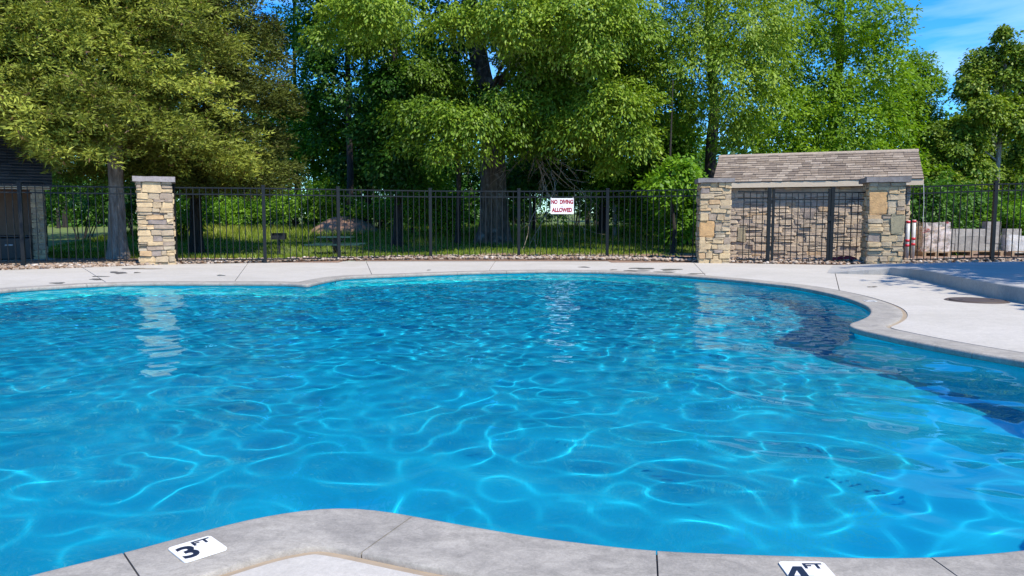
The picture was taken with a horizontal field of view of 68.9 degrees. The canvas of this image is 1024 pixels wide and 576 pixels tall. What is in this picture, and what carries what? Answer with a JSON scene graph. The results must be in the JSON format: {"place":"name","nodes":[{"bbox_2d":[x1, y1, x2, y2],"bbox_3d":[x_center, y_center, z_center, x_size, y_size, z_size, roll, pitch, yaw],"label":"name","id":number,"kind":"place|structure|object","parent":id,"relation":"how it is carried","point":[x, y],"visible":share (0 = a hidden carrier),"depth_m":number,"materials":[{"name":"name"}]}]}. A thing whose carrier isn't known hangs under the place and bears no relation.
{"place":"outdoors","nodes":[
{"label":"outdoors","id":0,"kind":"place"},
{"bbox_2d":[123,268,160,268],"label":"puddle","id":1,"kind":"object","parent":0,"point":[141,268],"visible":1,"depth_m":15.75,"materials":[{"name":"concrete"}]},
{"bbox_2d":[0,261,1023,575],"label":"pool deck","id":2,"kind":"structure","parent":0,"point":[926,307],"depth_m":12.85,"materials":[{"name":"concrete"}]},
{"bbox_2d":[132,176,175,264],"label":"stone pillar","id":3,"kind":"structure","parent":2,"relation":"on","point":[156,233],"depth_m":17.05,"materials":[{"name":"beige stone"}]},
{"bbox_2d":[0,270,1023,575],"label":"swimming pool","id":4,"kind":"structure","parent":2,"relation":"in","point":[410,544],"depth_m":2.27,"materials":[{"name":"blue paint"}]},
{"bbox_2d":[0,273,1023,575],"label":"water","id":5,"kind":"structure","parent":4,"relation":"in","point":[660,413],"depth_m":4.06,"materials":[{"name":"blue liquid"}]},
{"bbox_2d":[695,178,734,262],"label":"stone pillar","id":6,"kind":"structure","parent":2,"relation":"on","point":[713,216],"depth_m":17.71,"materials":[{"name":"beige stone"}]},
{"bbox_2d":[736,187,864,263],"bbox_3d":[6.800,-1.410,17.645,2.896,1.925,0.090,1,5,6],"label":"gate screen","id":7,"kind":"object","parent":2,"relation":"on","point":[769,195],"visible":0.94,"depth_m":17.61,"materials":[{"name":"metal"}]},
{"bbox_2d":[770,189,831,261],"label":"metal gate","id":8,"kind":"structure","parent":7,"relation":"attached to","point":[829,217],"depth_m":17.62,"materials":[{"name":"black metal"}]},
{"bbox_2d":[859,176,911,263],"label":"stone pillar","id":9,"kind":"structure","parent":2,"relation":"on","point":[883,220],"depth_m":17.05,"materials":[{"name":"beige stone"}]},
{"bbox_2d":[944,297,1010,303],"bbox_3d":[5.869,0.151,9.434,0.720,0.019,0.720,0,5,0],"label":"drain lid","id":10,"kind":"object","parent":2,"relation":"on","point":[977,300],"visible":1,"depth_m":9.31,"materials":[{"name":"grey concrete"}]},
{"bbox_2d":[0,213,1023,269],"bbox_3d":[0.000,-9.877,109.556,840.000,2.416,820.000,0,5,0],"label":"lawn","id":11,"kind":"structure","parent":0,"point":[71,234],"depth_m":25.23,"materials":[{"name":"green plant"}]},
{"bbox_2d":[0,130,53,259],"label":"park building","id":12,"kind":"structure","parent":11,"relation":"on","point":[13,171],"depth_m":19.50,"materials":[{"name":"grey stone"}]},
{"bbox_2d":[0,235,32,259],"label":"storage bin","id":13,"kind":"object","parent":12,"relation":"on","point":[11,246],"visible":0.77,"depth_m":18.92,"materials":[{"name":"black plastic"}]},
{"bbox_2d":[0,182,138,265],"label":"metal fence","id":14,"kind":"object","parent":11,"relation":"on","point":[19,192],"visible":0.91,"depth_m":16.68,"materials":[{"name":"black metal"}]},
{"bbox_2d":[45,154,136,238],"bbox_3d":[-17.349,-4.081,30.042,5.126,4.346,6.050,4,7,41],"label":"bush","id":15,"kind":"object","parent":11,"relation":"on","point":[62,197],"visible":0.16,"depth_m":29.85,"materials":[{"name":"green plant"}]},
{"bbox_2d":[68,177,184,236],"bbox_3d":[-15.039,-3.385,30.184,4.530,2.905,4.320,-2,5,-20],"label":"bush","id":16,"kind":"object","parent":11,"relation":"on","point":[127,201],"visible":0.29,"depth_m":29.33,"materials":[{"name":"green plant"}]},
{"bbox_2d":[0,0,275,258],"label":"cedar tree","id":17,"kind":"object","parent":11,"relation":"on","point":[72,72],"visible":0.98,"depth_m":17.10,"materials":[{"name":"green plant"}]},
{"bbox_2d":[137,190,234,240],"bbox_3d":[-12.854,-2.860,28.942,3.527,2.188,3.216,0,5,0],"label":"bush","id":18,"kind":"object","parent":11,"relation":"on","point":[183,221],"visible":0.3,"depth_m":28.66,"materials":[{"name":"green plant"}]},
{"bbox_2d":[93,0,312,253],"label":"cedar tree","id":19,"kind":"object","parent":11,"relation":"on","point":[261,88],"visible":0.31,"depth_m":21.97,"materials":[{"name":"green plant"}]},
{"bbox_2d":[202,195,261,228],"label":"bush","id":20,"kind":"object","parent":11,"relation":"on","point":[229,210],"visible":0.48,"depth_m":36.04,"materials":[{"name":"green plant"}]},
{"bbox_2d":[226,191,293,227],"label":"bush","id":21,"kind":"object","parent":11,"relation":"on","point":[260,221],"visible":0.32,"depth_m":37.02,"materials":[{"name":"green plant"}]},
{"bbox_2d":[271,233,286,254],"bbox_3d":[-7.469,-1.369,23.974,0.420,0.797,0.340,-1,5,-8],"label":"charcoal grill","id":22,"kind":"object","parent":11,"relation":"on","point":[274,236],"visible":0.89,"depth_m":23.91,"materials":[{"name":"black metal"}]},
{"bbox_2d":[243,0,331,227],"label":"shade tree","id":23,"kind":"object","parent":11,"relation":"on","point":[280,12],"visible":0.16,"depth_m":35.87,"materials":[{"name":"green plant"}]},
{"bbox_2d":[245,177,345,230],"bbox_3d":[-9.952,-3.849,34.590,5.211,2.561,3.205,2,5,17],"label":"bush","id":24,"kind":"object","parent":11,"relation":"on","point":[317,207],"visible":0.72,"depth_m":34.08,"materials":[{"name":"green plant"}]},
{"bbox_2d":[246,82,385,225],"bbox_3d":[-9.234,-6.435,36.324,7.528,7.309,4.554,0,5,0],"label":"young tree","id":25,"kind":"object","parent":11,"relation":"on","point":[313,165],"visible":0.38,"depth_m":35.55,"materials":[{"name":"green plant"}]},
{"bbox_2d":[304,236,365,253],"bbox_3d":[-5.692,-1.313,24.180,1.700,0.723,1.600,0,5,-3],"label":"picnic table","id":26,"kind":"object","parent":11,"relation":"on","point":[334,246],"visible":0.57,"depth_m":23.80,"materials":[{"name":"grey wood"}]},
{"bbox_2d":[300,181,378,224],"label":"bush","id":27,"kind":"object","parent":11,"relation":"on","point":[342,201],"visible":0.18,"depth_m":37.09,"materials":[{"name":"green plant"}]},
{"bbox_2d":[311,216,378,234],"bbox_3d":[-7.448,-2.779,33.385,3.400,0.874,2.400,0,5,0],"label":"dirt mound","id":28,"kind":"object","parent":11,"relation":"on","point":[347,223],"visible":0.52,"depth_m":32.69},
{"bbox_2d":[278,0,469,216],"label":"shade tree","id":29,"kind":"object","parent":11,"relation":"on","point":[330,69],"visible":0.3,"depth_m":32.80,"materials":[{"name":"green plant"}]},
{"bbox_2d":[341,194,408,229],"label":"bush","id":30,"kind":"object","parent":11,"relation":"on","point":[363,212],"visible":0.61,"depth_m":33.19,"materials":[{"name":"green plant"}]},
{"bbox_2d":[285,60,479,223],"bbox_3d":[-5.413,-11.987,36.075,10.883,18.398,5.327,-2,6,-24],"label":"shade tree","id":31,"kind":"object","parent":11,"relation":"on","point":[338,162],"visible":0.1,"depth_m":35.08,"materials":[{"name":"green plant"}]},
{"bbox_2d":[337,1,445,246],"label":"shade tree","id":32,"kind":"object","parent":11,"relation":"on","point":[384,83],"visible":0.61,"depth_m":25.50,"materials":[{"name":"green plant"}]},
{"bbox_2d":[389,163,473,237],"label":"young tree","id":33,"kind":"object","parent":11,"relation":"on","point":[446,214],"visible":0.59,"depth_m":29.45,"materials":[{"name":"green plant"}]},
{"bbox_2d":[172,184,698,262],"bbox_3d":[-1.690,-1.569,18.750,12.664,1.925,1.642,0,5,-5],"label":"metal fence","id":34,"kind":"object","parent":11,"relation":"on","point":[429,196],"visible":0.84,"depth_m":18.96,"materials":[{"name":"black metal"}]},
{"bbox_2d":[551,198,573,213],"bbox_3d":[1.309,-2.159,19.539,0.600,0.444,0.134,0,5,1],"label":"warning sign","id":35,"kind":"object","parent":34,"relation":"attached to","point":[562,205],"visible":1,"depth_m":19.48,"materials":[{"name":"white plastic"}]},
{"bbox_2d":[407,182,479,233],"bbox_3d":[-2.912,-3.473,31.748,3.159,2.501,2.448,0,5,0],"label":"bush","id":36,"kind":"object","parent":11,"relation":"on","point":[467,203],"visible":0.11,"depth_m":31.63,"materials":[{"name":"green plant"}]},
{"bbox_2d":[297,0,678,247],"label":"oak tree","id":37,"kind":"object","parent":11,"relation":"on","point":[550,79],"visible":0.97,"depth_m":22.72,"materials":[{"name":"green plant"}]},
{"bbox_2d":[399,0,584,245],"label":"shade tree","id":38,"kind":"object","parent":11,"relation":"on","point":[514,185],"visible":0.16,"depth_m":27.20,"materials":[{"name":"green plant"}]},
{"bbox_2d":[0,254,1023,269],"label":"gravel","id":39,"kind":"structure","parent":11,"relation":"on","point":[14,266],"depth_m":17.93,"materials":[{"name":"beige gravel"}]},
{"bbox_2d":[833,256,856,260],"bbox_3d":[7.973,-0.728,18.066,0.720,0.112,0.300,0,5,0],"label":"red cloth","id":40,"kind":"object","parent":39,"relation":"on","point":[845,257],"visible":0.62,"depth_m":17.98,"materials":[{"name":"red fabric"}]},
{"bbox_2d":[505,113,535,230],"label":"young tree","id":41,"kind":"object","parent":11,"relation":"on","point":[530,213],"visible":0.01,"depth_m":33.78,"materials":[{"name":"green plant"}]},
{"bbox_2d":[507,199,555,226],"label":"bush","id":42,"kind":"object","parent":11,"relation":"on","point":[510,213],"visible":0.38,"depth_m":37.44,"materials":[{"name":"green plant"}]},
{"bbox_2d":[45,30,1020,227],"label":"woods","id":43,"kind":"object","parent":11,"relation":"on","point":[100,223],"visible":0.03,"depth_m":49.33,"materials":[{"name":"green plant"}]},
{"bbox_2d":[505,133,594,231],"bbox_3d":[1.373,-5.670,32.523,4.907,6.678,3.185,0,5,0],"label":"young tree","id":44,"kind":"object","parent":11,"relation":"on","point":[563,188],"visible":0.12,"depth_m":32.28,"materials":[{"name":"green plant"}]},
{"bbox_2d":[531,183,619,226],"bbox_3d":[3.450,-4.712,37.663,5.998,3.710,6.759,0,5,0],"label":"bush","id":45,"kind":"object","parent":11,"relation":"on","point":[590,201],"visible":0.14,"depth_m":36.74,"materials":[{"name":"green plant"}]},
{"bbox_2d":[518,4,707,234],"bbox_3d":[3.830,-9.956,30.723,8.286,15.677,6.390,0,5,0],"label":"shade tree","id":46,"kind":"object","parent":11,"relation":"on","point":[602,211],"visible":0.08,"depth_m":30.39,"materials":[{"name":"green plant"}]},
{"bbox_2d":[583,158,665,236],"bbox_3d":[4.747,-4.985,29.626,3.858,6.419,2.775,0,5,0],"label":"young tree","id":47,"kind":"object","parent":11,"relation":"on","point":[629,216],"visible":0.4,"depth_m":29.35,"materials":[{"name":"green plant"}]},
{"bbox_2d":[593,197,663,230],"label":"bush","id":48,"kind":"object","parent":11,"relation":"on","point":[611,215],"visible":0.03,"depth_m":33.96,"materials":[{"name":"green plant"}]},
{"bbox_2d":[615,82,706,211],"bbox_3d":[5.821,-4.847,28.590,3.808,6.141,2.901,0,5,0],"label":"young tree","id":49,"kind":"object","parent":11,"relation":"on","point":[692,148],"visible":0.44,"depth_m":28.13,"materials":[{"name":"green plant"}]},
{"bbox_2d":[643,200,694,245],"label":"bush","id":50,"kind":"object","parent":11,"relation":"on","point":[656,218],"visible":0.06,"depth_m":26.94,"materials":[{"name":"green plant"}]},
{"bbox_2d":[631,85,710,253],"bbox_3d":[5.176,-3.717,23.512,2.323,5.274,3.623,2,6,21],"label":"young tree","id":51,"kind":"object","parent":11,"relation":"on","point":[686,175],"visible":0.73,"depth_m":22.85,"materials":[{"name":"green plant"}]},
{"bbox_2d":[611,0,818,177],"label":"oak tree","id":52,"kind":"object","parent":11,"relation":"on","point":[718,51],"visible":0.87,"depth_m":23.40,"materials":[{"name":"green plant"}]},
{"bbox_2d":[714,149,923,258],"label":"stone shed","id":53,"kind":"structure","parent":11,"relation":"on","point":[843,171],"depth_m":19.51,"materials":[{"name":"brown stone"}]},
{"bbox_2d":[719,0,957,188],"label":"locust tree","id":54,"kind":"object","parent":11,"relation":"on","point":[837,131],"visible":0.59,"depth_m":27.92,"materials":[{"name":"green plant"}]},
{"bbox_2d":[905,220,909,257],"bbox_3d":[9.833,-1.205,18.567,0.095,0.950,0.096,0,5,0],"label":"white tube","id":55,"kind":"object","parent":11,"relation":"on","point":[907,240],"visible":0.91,"depth_m":18.53,"materials":[{"name":"plastic"}]},
{"bbox_2d":[911,220,915,257],"bbox_3d":[10.033,-1.223,18.666,0.095,0.960,0.096,0,5,0],"label":"white tube","id":56,"kind":"object","parent":11,"relation":"on","point":[913,238],"visible":0.81,"depth_m":18.63,"materials":[{"name":"plastic"}]},
{"bbox_2d":[875,46,953,230],"bbox_3d":[17.107,-6.397,31.838,3.156,8.025,4.044,5,7,43],"label":"locust tree","id":57,"kind":"object","parent":11,"relation":"on","point":[938,86],"visible":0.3,"depth_m":31.47,"materials":[{"name":"green plant"}]},
{"bbox_2d":[909,250,949,255],"bbox_3d":[11.152,-0.932,19.997,0.720,0.125,1.000,1,5,6],"label":"wooden pallet","id":58,"kind":"object","parent":11,"relation":"on","point":[934,253],"visible":0.66,"depth_m":19.57,"materials":[{"name":"brown wood"}]},
{"bbox_2d":[915,247,929,250],"bbox_3d":[10.948,-1.042,19.910,0.210,0.107,0.462,0,5,-1],"label":"veneer stone","id":59,"kind":"object","parent":58,"relation":"on","point":[926,248],"visible":0.68,"depth_m":19.71,"materials":[{"name":"beige stone"}]},
{"bbox_2d":[915,221,950,250],"bbox_3d":[11.180,-1.381,19.879,0.728,0.866,0.572,1,5,6],"label":"plastic film","id":60,"kind":"object","parent":58,"relation":"on","point":[941,235],"visible":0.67,"depth_m":19.62,"materials":[{"name":"white plastic"}]},
{"bbox_2d":[909,176,978,234],"bbox_3d":[13.706,-2.399,24.346,2.975,2.412,2.978,0,5,0],"label":"bush","id":61,"kind":"object","parent":11,"relation":"on","point":[936,210],"visible":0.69,"depth_m":23.52,"materials":[{"name":"green plant"}]},
{"bbox_2d":[903,181,1023,261],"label":"metal fence","id":62,"kind":"object","parent":11,"relation":"on","point":[995,190],"visible":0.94,"depth_m":17.27,"materials":[{"name":"black metal"}]},
{"bbox_2d":[926,170,1005,228],"bbox_3d":[15.709,-2.632,25.776,3.475,2.935,2.697,-4,7,-39],"label":"bush","id":63,"kind":"object","parent":11,"relation":"on","point":[977,197],"visible":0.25,"depth_m":25.24,"materials":[{"name":"green plant"}]},
{"bbox_2d":[910,23,1023,217],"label":"poplar tree","id":64,"kind":"object","parent":11,"relation":"on","point":[1001,112],"visible":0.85,"depth_m":29.19,"materials":[{"name":"green plant"}]},
{"bbox_2d":[950,251,1003,255],"bbox_3d":[12.278,-0.970,20.395,1.660,0.125,1.000,0,5,3],"label":"wooden pallet","id":65,"kind":"object","parent":11,"relation":"on","point":[1001,253],"visible":0.31,"depth_m":19.93,"materials":[{"name":"brown wood"}]},
{"bbox_2d":[945,243,954,250],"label":"concrete block","id":66,"kind":"object","parent":65,"relation":"on","point":[953,246],"depth_m":20.04,"materials":[{"name":"grey concrete"}]},
{"bbox_2d":[946,236,954,242],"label":"concrete block","id":67,"kind":"object","parent":66,"relation":"on","point":[953,240],"depth_m":20.02,"materials":[{"name":"grey concrete"}]},
{"bbox_2d":[954,243,969,250],"bbox_3d":[12.081,-1.107,20.122,0.395,0.193,0.195,0,5,-1],"label":"concrete block","id":68,"kind":"object","parent":65,"relation":"on","point":[961,247],"depth_m":20.03,"materials":[{"name":"grey concrete"}]},
{"bbox_2d":[955,236,969,242],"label":"concrete block","id":69,"kind":"object","parent":68,"relation":"on","point":[961,239],"depth_m":20.01,"materials":[{"name":"grey concrete"}]},
{"bbox_2d":[955,229,970,235],"bbox_3d":[12.084,-1.495,20.089,0.395,0.193,0.195,0,5,1],"label":"concrete block","id":70,"kind":"object","parent":69,"relation":"on","point":[962,232],"depth_m":19.99,"materials":[{"name":"grey concrete"}]},
{"bbox_2d":[970,243,984,250],"bbox_3d":[12.486,-1.108,20.126,0.395,0.193,0.195,0,5,0],"label":"concrete block","id":71,"kind":"object","parent":65,"relation":"on","point":[975,246],"depth_m":20.03,"materials":[{"name":"grey concrete"}]},
{"bbox_2d":[970,236,984,242],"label":"concrete block","id":72,"kind":"object","parent":71,"relation":"on","point":[976,238],"depth_m":20.02,"materials":[{"name":"grey concrete"}]},
{"bbox_2d":[971,229,984,235],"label":"concrete block","id":73,"kind":"object","parent":72,"relation":"on","point":[976,232],"depth_m":20.00,"materials":[{"name":"grey concrete"}]},
{"bbox_2d":[986,243,997,250],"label":"concrete block","id":74,"kind":"object","parent":65,"relation":"on","point":[988,246],"depth_m":20.04,"materials":[{"name":"grey concrete"}]},
{"bbox_2d":[985,236,998,242],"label":"concrete block","id":75,"kind":"object","parent":74,"relation":"on","point":[996,239],"depth_m":20.01,"materials":[{"name":"grey concrete"}]},
{"bbox_2d":[985,229,1000,235],"bbox_3d":[12.882,-1.495,20.090,0.395,0.193,0.195,0,5,1],"label":"concrete block","id":76,"kind":"object","parent":75,"relation":"on","point":[989,232],"depth_m":19.99,"materials":[{"name":"grey concrete"}]},
{"bbox_2d":[982,222,999,228],"bbox_3d":[12.885,-1.688,20.070,0.395,0.193,0.195,0,5,-1],"label":"concrete block","id":77,"kind":"object","parent":76,"relation":"on","point":[989,225],"depth_m":19.98,"materials":[{"name":"grey concrete"}]},
{"bbox_2d":[951,81,1023,205],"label":"poplar tree","id":78,"kind":"object","parent":11,"relation":"on","point":[1008,175],"visible":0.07,"depth_m":32.55,"materials":[{"name":"green plant"}]},
{"bbox_2d":[970,196,1023,246],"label":"bush","id":79,"kind":"object","parent":11,"relation":"on","point":[1010,216],"visible":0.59,"depth_m":24.26,"materials":[{"name":"green plant"}]},
{"bbox_2d":[998,170,1023,236],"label":"bush","id":80,"kind":"object","parent":11,"relation":"on","point":[1011,193],"visible":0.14,"depth_m":27.23,"materials":[{"name":"green plant"}]},
{"bbox_2d":[999,250,1023,255],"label":"wooden pallet","id":81,"kind":"object","parent":11,"relation":"on","point":[1008,253],"visible":0.26,"depth_m":19.78,"materials":[{"name":"brown wood"}]},
{"bbox_2d":[1001,243,1020,250],"bbox_3d":[13.379,-1.102,20.032,0.395,0.193,0.195,0,5,1],"label":"concrete block","id":82,"kind":"object","parent":81,"relation":"on","point":[1008,245],"depth_m":19.94,"materials":[{"name":"grey concrete"}]},
{"bbox_2d":[1001,236,1020,242],"bbox_3d":[13.379,-1.295,20.014,0.395,0.193,0.195,0,5,-1],"label":"concrete block","id":83,"kind":"object","parent":82,"relation":"on","point":[1009,239],"depth_m":19.92,"materials":[{"name":"grey concrete"}]},
{"bbox_2d":[1002,229,1021,235],"bbox_3d":[13.379,-1.489,19.997,0.395,0.193,0.195,0,5,1],"label":"concrete block","id":84,"kind":"object","parent":83,"relation":"on","point":[1015,232],"depth_m":19.90,"materials":[{"name":"grey concrete"}]},
{"bbox_2d":[1000,235,1023,252],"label":"plastic film","id":85,"kind":"object","parent":81,"relation":"on","point":[1016,249],"visible":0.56,"depth_m":19.84,"materials":[{"name":"white plastic"}]},
{"bbox_2d":[75,0,1023,213],"label":"sky","id":86,"kind":"structure","parent":0,"point":[952,27],"materials":[{"name":"blue"}]},
{"bbox_2d":[916,231,929,234],"bbox_3d":[10.940,-1.475,19.877,0.214,0.103,0.421,0,5,-1],"label":"veneer stone","id":87,"kind":"object","parent":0,"point":[926,232],"visible":0.6,"depth_m":19.70,"materials":[{"name":"beige stone"}]},
{"bbox_2d":[827,261,1023,302],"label":"raised pavement","id":88,"kind":"structure","parent":0,"point":[1002,280],"depth_m":12.31,"materials":[{"name":"concrete"}]}
]}

